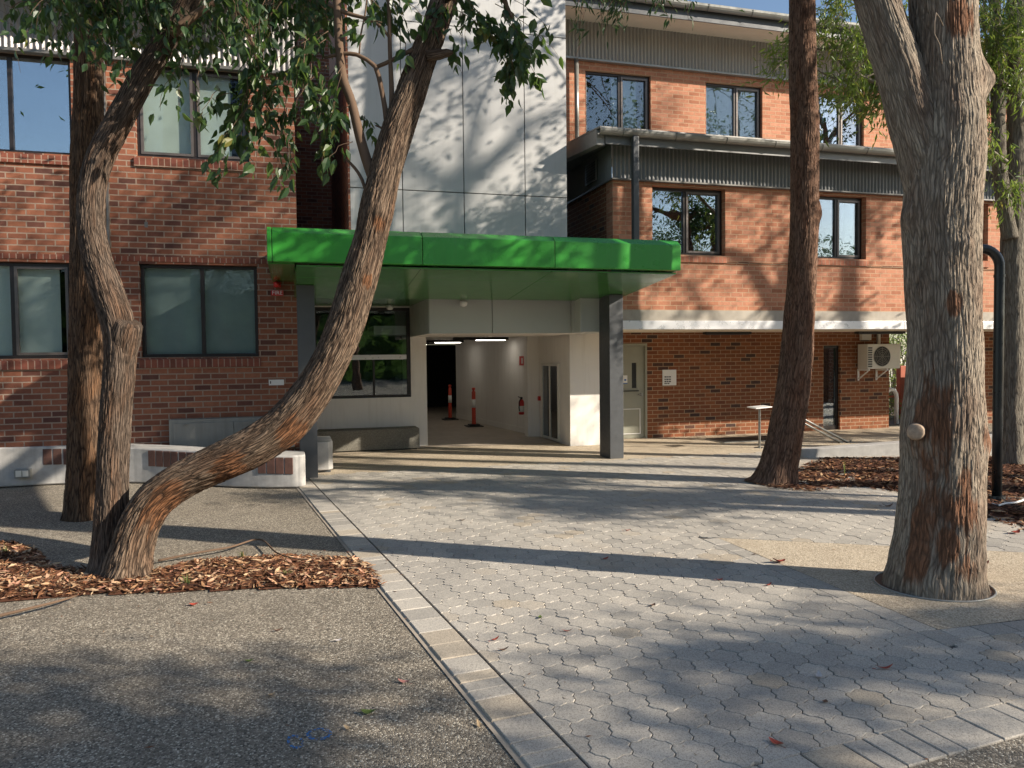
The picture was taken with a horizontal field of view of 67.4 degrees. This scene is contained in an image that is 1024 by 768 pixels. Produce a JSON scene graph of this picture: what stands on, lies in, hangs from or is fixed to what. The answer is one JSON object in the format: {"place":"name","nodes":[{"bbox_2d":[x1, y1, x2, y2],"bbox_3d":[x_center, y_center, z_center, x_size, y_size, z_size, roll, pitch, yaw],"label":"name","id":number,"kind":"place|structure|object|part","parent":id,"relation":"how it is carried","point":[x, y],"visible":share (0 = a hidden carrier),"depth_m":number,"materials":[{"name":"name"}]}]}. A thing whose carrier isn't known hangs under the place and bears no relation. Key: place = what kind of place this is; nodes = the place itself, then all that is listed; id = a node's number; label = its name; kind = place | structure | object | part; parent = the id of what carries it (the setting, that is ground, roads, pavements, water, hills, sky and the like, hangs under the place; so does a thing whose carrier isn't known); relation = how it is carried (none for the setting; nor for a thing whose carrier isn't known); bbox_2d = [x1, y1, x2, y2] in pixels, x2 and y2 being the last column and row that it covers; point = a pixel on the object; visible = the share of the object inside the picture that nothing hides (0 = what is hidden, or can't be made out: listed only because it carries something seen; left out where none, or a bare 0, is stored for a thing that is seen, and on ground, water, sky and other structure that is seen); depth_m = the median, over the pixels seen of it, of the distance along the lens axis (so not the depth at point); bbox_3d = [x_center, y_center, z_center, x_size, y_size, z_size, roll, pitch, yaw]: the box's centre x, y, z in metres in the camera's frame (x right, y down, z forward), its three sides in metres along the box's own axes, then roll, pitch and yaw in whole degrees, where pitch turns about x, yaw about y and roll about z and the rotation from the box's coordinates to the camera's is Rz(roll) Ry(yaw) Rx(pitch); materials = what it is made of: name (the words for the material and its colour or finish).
{"place":"outdoors","nodes":[
{"label":"outdoors","id":0,"kind":"place"},
{"bbox_2d":[0,0,332,450],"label":"brick building","id":1,"kind":"structure","parent":0,"point":[187,240],"depth_m":11.31,"materials":[{"name":"brown brick"}]},
{"bbox_2d":[0,262,68,358],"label":"window","id":2,"kind":"structure","parent":1,"relation":"in","point":[34,297],"depth_m":10.90,"materials":[{"name":"grey glass"}]},
{"bbox_2d":[0,53,71,154],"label":"window","id":3,"kind":"structure","parent":1,"relation":"in","point":[36,117],"depth_m":11.52,"materials":[{"name":"blue glass"}]},
{"bbox_2d":[137,67,248,161],"bbox_3d":[-4.813,-3.979,11.742,2.140,1.930,0.912,-1,2,-16],"label":"window","id":4,"kind":"structure","parent":1,"relation":"in","point":[169,137],"depth_m":11.34,"materials":[{"name":"glass"}]},
{"bbox_2d":[140,264,258,356],"bbox_3d":[-4.644,-1.084,11.476,1.616,1.356,0.101,-1,2,-16],"label":"window","id":5,"kind":"structure","parent":1,"relation":"in","point":[187,310],"depth_m":11.49,"materials":[{"name":"grey glass"}]},
{"bbox_2d":[169,417,294,446],"bbox_3d":[-4.154,0.738,11.446,1.750,0.470,0.158,-1,2,-16],"label":"hydrant cabinet","id":6,"kind":"object","parent":1,"relation":"attached to","point":[202,432],"visible":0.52,"depth_m":11.28,"materials":[{"name":"grey metal"}]},
{"bbox_3d":[-4.525,0.756,11.279,0.825,0.375,0.039,-1,2,-16],"label":"door","id":7,"kind":"part","parent":6,"relation":"part of","materials":[{"name":"grey metal"}]},
{"bbox_3d":[-3.732,0.739,11.506,0.805,0.375,0.039,-1,2,-16],"label":"door","id":8,"kind":"part","parent":6,"relation":"part of","materials":[{"name":"grey metal"}]},
{"bbox_2d":[269,379,283,384],"bbox_3d":[-3.577,-0.024,11.662,0.220,0.085,0.015,-1,2,-16],"label":"number plaque","id":9,"kind":"object","parent":1,"relation":"attached to","point":[276,382],"visible":1,"depth_m":11.66,"materials":[{"name":"white metal"}]},
{"bbox_2d":[271,290,282,295],"bbox_3d":[-3.551,-1.376,11.616,0.180,0.080,0.032,-1,2,-16],"label":"fire sign","id":10,"kind":"object","parent":1,"relation":"attached to","point":[276,292],"visible":1,"depth_m":11.60,"materials":[{"name":"red plastic"}]},
{"bbox_2d":[274,281,280,286],"bbox_3d":[-3.541,-1.504,11.581,0.105,0.089,0.096,-1,2,-16],"label":"alarm strobe","id":11,"kind":"object","parent":1,"relation":"attached to","point":[277,284],"visible":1,"depth_m":11.56,"materials":[{"name":"red plastic"}]},
{"bbox_2d":[420,406,558,447],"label":"passage floor","id":12,"kind":"structure","parent":0,"point":[444,433],"depth_m":16.69,"materials":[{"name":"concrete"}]},
{"bbox_2d":[442,385,458,419],"bbox_3d":[-1.668,0.495,20.669,0.400,0.954,0.400,-1,2,-16],"label":"bollard","id":13,"kind":"object","parent":12,"relation":"on","point":[449,417],"visible":1,"depth_m":20.63,"materials":[{"name":"orange plastic"}]},
{"bbox_2d":[464,387,483,426],"bbox_3d":[-0.926,0.562,18.594,0.400,0.954,0.400,-1,2,-16],"label":"bollard","id":14,"kind":"object","parent":12,"relation":"on","point":[474,424],"visible":0.99,"depth_m":18.55,"materials":[{"name":"orange plastic"}]},
{"bbox_2d":[0,407,991,767],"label":"ground","id":15,"kind":"structure","parent":0,"point":[124,681],"depth_m":4.22,"materials":[{"name":"grey concrete"}]},
{"bbox_2d":[0,595,77,616],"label":"fallen branch","id":16,"kind":"object","parent":15,"relation":"on","point":[27,608],"visible":1,"depth_m":5.15,"materials":[{"name":"brown plant"}]},
{"bbox_2d":[0,444,305,487],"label":"concrete bench","id":17,"kind":"object","parent":15,"relation":"on","point":[284,469],"visible":0.61,"depth_m":10.43,"materials":[{"name":"concrete"}]},
{"bbox_2d":[14,468,31,477],"bbox_3d":[-6.605,1.208,10.373,0.190,0.114,0.100,-1,2,-16],"label":"power outlet","id":18,"kind":"object","parent":17,"relation":"attached to","point":[22,473],"visible":1,"depth_m":10.34,"materials":[{"name":"grey plastic"}]},
{"bbox_2d":[60,0,297,521],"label":"tree","id":19,"kind":"object","parent":15,"relation":"on","point":[85,358],"visible":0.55,"depth_m":8.17,"materials":[{"name":"brown plant"}]},
{"bbox_2d":[0,539,386,601],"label":"bark mulch","id":20,"kind":"object","parent":15,"relation":"on","point":[28,573],"visible":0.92,"depth_m":5.90,"materials":[{"name":"brown wood"}]},
{"bbox_2d":[179,573,191,584],"bbox_3d":[-2.439,1.467,5.744,0.107,0.107,0.084,1,3,34],"label":"grass tuft","id":21,"kind":"object","parent":20,"relation":"on","point":[186,580],"visible":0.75,"depth_m":5.76,"materials":[{"name":"green plant"}]},
{"bbox_2d":[158,538,319,561],"bbox_3d":[-2.285,1.454,6.428,1.005,0.042,0.910,1,3,40],"label":"fallen branch","id":22,"kind":"object","parent":20,"relation":"on","point":[183,555],"visible":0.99,"depth_m":6.56,"materials":[{"name":"brown plant"}]},
{"bbox_2d":[0,0,563,579],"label":"tree","id":23,"kind":"object","parent":15,"relation":"on","point":[124,536],"visible":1,"depth_m":6.31,"materials":[{"name":"brown plant"}]},
{"bbox_2d":[287,735,303,748],"bbox_3d":[-0.960,1.585,3.403,0.073,0.001,0.139,-1,2,-16],"label":"paint mark","id":24,"kind":"object","parent":15,"relation":"on","point":[292,745],"visible":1,"depth_m":3.40,"materials":[{"name":"blue paint"}]},
{"bbox_2d":[306,728,331,739],"bbox_3d":[-0.871,1.581,3.471,0.118,0.001,0.118,-1,2,-16],"label":"paint mark","id":25,"kind":"object","parent":15,"relation":"on","point":[328,736],"visible":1,"depth_m":3.46,"materials":[{"name":"blue paint"}]},
{"bbox_2d":[359,709,375,713],"bbox_3d":[-0.692,1.562,3.666,0.089,0.017,0.047,-2,1,1],"label":"fallen leaf","id":26,"kind":"object","parent":15,"relation":"on","point":[366,711],"visible":1,"depth_m":3.67,"materials":[{"name":"green plant"}]},
{"bbox_2d":[296,487,587,767],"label":"edging mortar","id":27,"kind":"object","parent":15,"relation":"on","point":[496,732],"visible":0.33,"depth_m":4.11,"materials":[{"name":"concrete"}]},
{"bbox_2d":[299,479,586,767],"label":"edging strip","id":28,"kind":"object","parent":27,"relation":"on","point":[528,734],"visible":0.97,"depth_m":4.22,"materials":[{"name":"concrete"}]},
{"bbox_2d":[315,0,599,445],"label":"entrance tower","id":29,"kind":"structure","parent":15,"relation":"on","point":[477,161],"depth_m":12.74,"materials":[{"name":"grey concrete"}]},
{"bbox_2d":[315,307,410,398],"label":"window","id":30,"kind":"structure","parent":29,"relation":"in","point":[374,370],"depth_m":15.38,"materials":[{"name":"clear glass"}]},
{"bbox_2d":[426,340,463,342],"bbox_3d":[-1.844,-1.073,19.422,1.240,0.073,0.180,-1,2,-16],"label":"ceiling light","id":31,"kind":"object","parent":29,"relation":"attached to","point":[443,341],"visible":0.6,"depth_m":19.39,"materials":[{"name":"white plastic"}]},
{"bbox_2d":[460,300,466,306],"bbox_3d":[-0.790,-1.315,12.534,0.130,0.100,0.130,-1,2,-16],"label":"dome light","id":32,"kind":"object","parent":29,"relation":"attached to","point":[463,303],"visible":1,"depth_m":12.49,"materials":[{"name":"white plastic"}]},
{"bbox_2d":[453,337,508,340],"bbox_3d":[-0.694,-1.000,17.048,1.240,0.073,0.180,-1,2,-16],"label":"ceiling light","id":33,"kind":"object","parent":29,"relation":"attached to","point":[484,338],"visible":1,"depth_m":16.98,"materials":[{"name":"white plastic"}]},
{"bbox_2d":[518,396,523,414],"bbox_3d":[0.193,0.461,16.565,0.145,0.398,0.132,-1,2,-16],"label":"fire extinguisher","id":34,"kind":"object","parent":29,"relation":"attached to","point":[521,406],"visible":0.95,"depth_m":16.52,"materials":[{"name":"red metal"}]},
{"bbox_2d":[519,356,523,364],"bbox_3d":[0.219,-0.503,16.640,0.015,0.200,0.400,-1,2,-16],"label":"extinguisher sign","id":35,"kind":"object","parent":29,"relation":"attached to","point":[521,360],"visible":0.82,"depth_m":16.66,"materials":[{"name":"red plastic"}]},
{"bbox_2d":[541,363,559,441],"bbox_3d":[0.769,0.348,15.337,0.044,1.520,1.020,-1,2,-16],"label":"door","id":36,"kind":"structure","parent":29,"relation":"attached to","point":[550,384],"depth_m":15.28,"materials":[{"name":"grey glass"}]},
{"bbox_2d":[318,427,899,474],"bbox_3d":[2.757,1.145,14.336,13.250,0.001,3.250,-1,2,-16],"label":"apron","id":37,"kind":"object","parent":15,"relation":"on","point":[431,458],"visible":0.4,"depth_m":13.53,"materials":[{"name":"beige concrete"}]},
{"bbox_2d":[317,436,332,472],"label":"concrete block","id":38,"kind":"structure","parent":37,"relation":"on","point":[325,453],"depth_m":11.35,"materials":[{"name":"grey concrete"}]},
{"bbox_2d":[317,426,419,452],"bbox_3d":[-2.672,1.021,14.100,1.890,0.400,0.460,-1,2,-16],"label":"concrete bench","id":39,"kind":"object","parent":37,"relation":"on","point":[374,439],"visible":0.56,"depth_m":13.93,"materials":[{"name":"grey concrete"}]},
{"bbox_2d":[267,227,680,478],"bbox_3d":[-0.925,-0.456,12.362,5.562,3.440,4.690,-1,2,-16],"label":"entrance canopy","id":40,"kind":"object","parent":37,"relation":"on","point":[633,265],"visible":0.97,"depth_m":10.68,"materials":[{"name":"green metal"}]},
{"bbox_2d":[386,304,393,309],"bbox_3d":[-2.193,-1.380,13.794,0.130,0.100,0.130,-1,2,-16],"label":"dome light","id":41,"kind":"object","parent":40,"relation":"attached to","point":[389,307],"visible":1,"depth_m":13.75,"materials":[{"name":"white plastic"}]},
{"bbox_2d":[704,436,766,442],"bbox_3d":[4.610,1.083,15.127,1.450,0.018,0.750,-1,2,-16],"label":"doormat","id":42,"kind":"object","parent":37,"relation":"on","point":[738,439],"visible":0.81,"depth_m":15.00,"materials":[{"name":"grey rubber"}]},
{"bbox_2d":[747,405,771,447],"bbox_3d":[4.445,0.769,13.794,0.340,0.758,0.280,-1,2,-16],"label":"table","id":43,"kind":"object","parent":37,"relation":"on","point":[759,407],"visible":0.98,"depth_m":13.78,"materials":[{"name":"silver metal"}]},
{"bbox_2d":[805,419,851,442],"bbox_3d":[5.712,0.853,14.265,1.518,0.828,0.042,-1,2,-16],"label":"handrail","id":44,"kind":"object","parent":37,"relation":"on","point":[825,430],"visible":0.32,"depth_m":14.29,"materials":[{"name":"silver metal"}]},
{"bbox_2d":[568,0,846,485],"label":"tree","id":45,"kind":"object","parent":15,"relation":"on","point":[779,461],"visible":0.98,"depth_m":9.92,"materials":[{"name":"brown plant"}]},
{"bbox_2d":[565,0,1006,438],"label":"brick building","id":46,"kind":"structure","parent":15,"relation":"on","point":[673,133],"depth_m":14.81,"materials":[{"name":"brown brick"}]},
{"bbox_2d":[585,71,648,132],"bbox_3d":[1.968,-5.522,15.701,2.000,1.900,0.912,-1,2,-16],"label":"window","id":47,"kind":"structure","parent":46,"relation":"in","point":[612,100],"depth_m":15.49,"materials":[{"name":"blue glass"}]},
{"bbox_2d":[623,346,643,438],"bbox_3d":[2.284,0.170,15.472,0.838,1.870,0.106,-1,2,-16],"label":"door","id":48,"kind":"structure","parent":46,"relation":"in","point":[633,356],"depth_m":15.53,"materials":[{"name":"beige wood"}]},
{"bbox_2d":[662,370,675,385],"bbox_3d":[3.216,-0.132,15.690,0.310,0.320,0.018,-1,2,-16],"label":"wall sign","id":49,"kind":"object","parent":46,"relation":"attached to","point":[668,377],"visible":1,"depth_m":15.68,"materials":[{"name":"white plastic"}]},
{"bbox_2d":[652,187,721,255],"bbox_3d":[2.963,-2.881,14.043,2.030,1.780,0.912,-1,2,-16],"label":"window","id":50,"kind":"structure","parent":46,"relation":"in","point":[692,218],"depth_m":14.52,"materials":[{"name":"glass"}]},
{"bbox_2d":[703,332,751,334],"bbox_3d":[4.400,-1.035,15.700,1.050,0.058,0.140,-1,2,-16],"label":"soffit light","id":51,"kind":"object","parent":46,"relation":"attached to","point":[726,333],"visible":0.94,"depth_m":15.63,"materials":[{"name":"black metal"}]},
{"bbox_2d":[706,83,759,137],"bbox_3d":[4.582,-5.563,16.034,1.326,1.296,0.113,-1,2,-16],"label":"window","id":52,"kind":"structure","parent":46,"relation":"in","point":[729,112],"depth_m":16.05,"materials":[{"name":"blue glass"}]},
{"bbox_2d":[823,345,837,429],"bbox_3d":[6.906,0.007,17.110,0.700,2.000,0.540,-1,2,-16],"label":"glazed door","id":53,"kind":"structure","parent":46,"relation":"in","point":[826,348],"depth_m":16.99,"materials":[{"name":"brown metal"}]},
{"bbox_2d":[818,196,861,258],"bbox_3d":[6.014,-2.952,14.918,1.700,1.770,0.912,-1,2,-16],"label":"window","id":54,"kind":"structure","parent":46,"relation":"in","point":[840,223],"depth_m":14.65,"materials":[{"name":"glass"}]},
{"bbox_2d":[818,94,861,145],"bbox_3d":[7.071,-5.616,16.732,1.256,1.296,0.082,-1,2,-16],"label":"window","id":55,"kind":"structure","parent":46,"relation":"in","point":[846,135],"depth_m":16.73,"materials":[{"name":"blue glass"}]},
{"bbox_2d":[860,334,870,339],"bbox_3d":[7.800,-1.033,16.945,0.250,0.130,0.077,-1,2,-16],"label":"junction box","id":56,"kind":"object","parent":46,"relation":"attached to","point":[865,336],"visible":1,"depth_m":16.91,"materials":[{"name":"beige plastic"}]},
{"bbox_2d":[857,334,899,380],"bbox_3d":[8.064,-0.613,16.890,0.870,1.068,0.357,-1,2,-16],"label":"air conditioner","id":57,"kind":"object","parent":46,"relation":"attached to","point":[879,356],"visible":1,"depth_m":16.75,"materials":[{"name":"beige plastic"}]},
{"bbox_2d":[854,331,905,333],"bbox_3d":[7.935,-1.105,16.557,1.220,0.058,0.140,-1,2,-16],"label":"soffit light","id":58,"kind":"object","parent":46,"relation":"attached to","point":[880,332],"visible":1,"depth_m":16.48,"materials":[{"name":"black metal"}]},
{"bbox_2d":[732,0,1023,465],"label":"tree","id":59,"kind":"object","parent":15,"relation":"on","point":[1000,26],"visible":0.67,"depth_m":11.24,"materials":[{"name":"green plant"}]},
{"bbox_2d":[309,432,1023,767],"bbox_3d":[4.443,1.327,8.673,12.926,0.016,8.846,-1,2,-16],"label":"paving","id":60,"kind":"structure","parent":0,"point":[605,671],"depth_m":5.08,"materials":[{"name":"concrete"}]},
{"bbox_2d":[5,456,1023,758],"bbox_3d":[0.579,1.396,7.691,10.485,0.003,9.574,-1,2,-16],"label":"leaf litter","id":61,"kind":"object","parent":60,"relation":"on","point":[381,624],"visible":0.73,"depth_m":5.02,"materials":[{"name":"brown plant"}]},
{"bbox_2d":[769,737,784,747],"bbox_3d":[1.144,1.541,3.303,0.039,0.017,0.089,2,-2,-35],"label":"fallen leaf","id":62,"kind":"object","parent":60,"relation":"on","point":[772,740],"visible":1,"depth_m":3.32,"materials":[{"name":"red plant"}]},
{"bbox_2d":[816,670,821,679],"bbox_3d":[1.593,1.512,3.985,0.032,0.017,0.089,-3,7,23],"label":"fallen leaf","id":63,"kind":"object","parent":60,"relation":"on","point":[818,674],"visible":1,"depth_m":4.00,"materials":[{"name":"grey plant"}]},
{"bbox_2d":[703,538,966,646],"bbox_3d":[2.191,1.460,5.723,0.170,0.014,2.693,-1,2,-16],"label":"pad edging","id":64,"kind":"object","parent":60,"relation":"on","point":[932,633],"visible":1,"depth_m":5.29,"materials":[{"name":"concrete"}]},
{"bbox_2d":[720,538,1023,628],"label":"aggregate pad","id":65,"kind":"object","parent":60,"relation":"on","point":[835,564],"visible":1,"depth_m":5.75,"materials":[{"name":"beige concrete"}]},
{"bbox_2d":[853,0,1008,600],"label":"tree","id":66,"kind":"object","parent":65,"relation":"on","point":[934,74],"visible":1,"depth_m":5.31,"materials":[{"name":"grey plant"}]},
{"bbox_2d":[873,571,996,602],"bbox_3d":[3.033,1.447,5.536,0.786,0.014,0.786,-1,2,-16],"label":"tree ring","id":67,"kind":"object","parent":65,"relation":"on","point":[877,578],"visible":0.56,"depth_m":5.33,"materials":[{"name":"brown"}]},
{"bbox_2d":[748,698,1023,767],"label":"front edging","id":68,"kind":"object","parent":60,"relation":"on","point":[911,746],"visible":1,"depth_m":3.31,"materials":[{"name":"concrete"}]},
{"bbox_2d":[751,456,1023,529],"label":"bark mulch","id":69,"kind":"object","parent":60,"relation":"on","point":[870,474],"visible":0.48,"depth_m":10.13,"materials":[{"name":"brown wood"}]},
{"bbox_2d":[983,244,1014,501],"bbox_3d":[5.264,-0.128,8.587,0.712,2.900,0.336,-1,2,-7],"label":"pipe","id":70,"kind":"object","parent":69,"relation":"on","point":[994,254],"visible":0.79,"depth_m":8.57,"materials":[{"name":"black metal"}]},
{"bbox_2d":[991,499,1023,505],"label":"cable offcut","id":71,"kind":"object","parent":69,"relation":"on","point":[1022,500],"visible":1,"depth_m":8.26,"materials":[{"name":"white plastic"}]},
{"bbox_2d":[801,434,991,457],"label":"kerb wall","id":72,"kind":"structure","parent":60,"relation":"on","point":[878,448],"depth_m":12.51,"materials":[{"name":"concrete"}]},
{"bbox_2d":[940,620,1023,638],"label":"pad edging","id":73,"kind":"object","parent":60,"relation":"on","point":[976,631],"visible":1,"depth_m":4.64,"materials":[{"name":"concrete"}]},
{"bbox_2d":[447,0,1005,348],"label":"sky","id":74,"kind":"structure","parent":0,"point":[779,6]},
{"bbox_2d":[889,406,899,424],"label":"garden ground","id":75,"kind":"structure","parent":0,"point":[891,421],"depth_m":18.99,"materials":[{"name":"soil"}]},
{"bbox_2d":[889,388,898,423],"bbox_3d":[8.928,0.517,18.093,0.410,0.865,0.086,-1,2,-16],"label":"hoop rail","id":76,"kind":"object","parent":75,"relation":"on","point":[896,407],"visible":0.56,"depth_m":18.10,"materials":[{"name":"silver metal"}]},
{"bbox_2d":[889,394,901,418],"bbox_3d":[9.549,0.588,19.709,1.540,1.156,1.713,-1,2,-16],"label":"shrub","id":77,"kind":"object","parent":75,"relation":"on","point":[890,411],"visible":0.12,"depth_m":19.41,"materials":[{"name":"green plant"}]},
{"bbox_2d":[889,366,905,415],"bbox_3d":[9.716,0.215,19.480,0.620,1.350,0.150,-1,2,-16],"label":"red post","id":78,"kind":"object","parent":75,"relation":"on","point":[900,376],"visible":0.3,"depth_m":19.45,"materials":[{"name":"red metal"}]},
{"bbox_2d":[889,349,905,385],"bbox_3d":[12.090,-0.286,26.407,12.000,1.800,0.080,-1,2,-16],"label":"garden fence","id":79,"kind":"object","parent":75,"relation":"on","point":[900,363],"depth_m":26.77,"materials":[{"name":"beige plastic"}]},
{"bbox_2d":[889,334,906,406],"bbox_3d":[11.708,-1.136,23.743,3.732,3.947,4.060,0,2,27],"label":"shrub","id":80,"kind":"object","parent":75,"relation":"on","point":[894,380],"visible":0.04,"depth_m":23.49,"materials":[{"name":"green plant"}]},
{"bbox_2d":[889,333,906,393],"bbox_3d":[10.764,-0.539,21.106,3.201,2.936,2.696,-1,2,-16],"label":"shrub","id":81,"kind":"object","parent":75,"relation":"on","point":[901,364],"visible":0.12,"depth_m":20.93,"materials":[{"name":"green plant"}]},
{"bbox_2d":[910,736,1023,767],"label":"road","id":82,"kind":"structure","parent":0,"point":[1008,754],"depth_m":3.19,"materials":[{"name":"grey asphalt"}]}
]}

